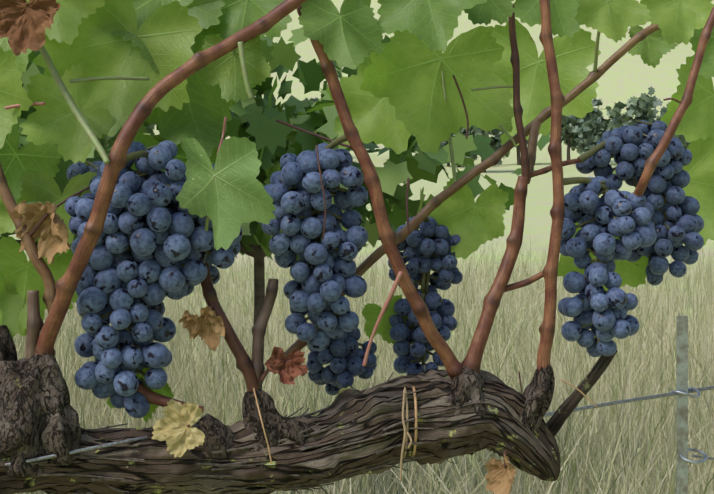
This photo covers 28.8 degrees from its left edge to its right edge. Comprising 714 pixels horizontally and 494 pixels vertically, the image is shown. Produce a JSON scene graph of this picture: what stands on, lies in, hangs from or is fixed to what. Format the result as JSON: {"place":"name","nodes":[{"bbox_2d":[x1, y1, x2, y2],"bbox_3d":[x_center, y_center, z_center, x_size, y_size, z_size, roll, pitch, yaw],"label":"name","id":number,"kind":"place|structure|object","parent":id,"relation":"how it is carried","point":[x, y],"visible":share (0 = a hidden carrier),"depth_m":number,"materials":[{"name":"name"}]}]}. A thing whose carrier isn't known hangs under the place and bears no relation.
{"place":"outdoors","nodes":[
{"label":"outdoors","id":0,"kind":"place"},
{"bbox_2d":[19,86,689,172],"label":"tree line","id":1,"kind":"object","parent":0,"point":[588,130],"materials":[{"name":"green plant"}]},
{"bbox_2d":[1,0,713,493],"bbox_3d":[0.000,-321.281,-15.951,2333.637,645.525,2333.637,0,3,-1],"label":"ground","id":2,"kind":"structure","parent":0,"point":[627,76],"depth_m":101.73,"materials":[{"name":"beige plant"}]},
{"bbox_2d":[0,230,379,389],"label":"vine row trunks","id":3,"kind":"object","parent":2,"relation":"on","point":[258,254],"visible":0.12,"depth_m":3.68,"materials":[{"name":"brown plant"}]},
{"bbox_2d":[0,0,615,259],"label":"background foliage","id":4,"kind":"object","parent":3,"relation":"attached to","point":[254,119],"visible":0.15,"depth_m":3.56,"materials":[{"name":"green plant"}]},
{"bbox_2d":[0,0,713,493],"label":"grape vine","id":5,"kind":"object","parent":2,"relation":"on","point":[150,222],"visible":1,"depth_m":0.87,"materials":[{"name":"green plant"}]},
{"bbox_2d":[13,233,713,493],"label":"dry grass tufts","id":6,"kind":"object","parent":2,"relation":"on","point":[630,479],"visible":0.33,"depth_m":5.60,"materials":[{"name":"beige plant"}]},
{"bbox_2d":[670,315,707,493],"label":"trellis stake","id":7,"kind":"object","parent":2,"relation":"on","point":[682,459],"visible":0.98,"depth_m":1.10,"materials":[{"name":"grey metal"}]},
{"bbox_2d":[692,455,713,459],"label":"wire","id":8,"kind":"object","parent":7,"relation":"attached to","point":[703,457],"visible":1,"depth_m":1.11,"materials":[{"name":"grey metal"}]}
]}

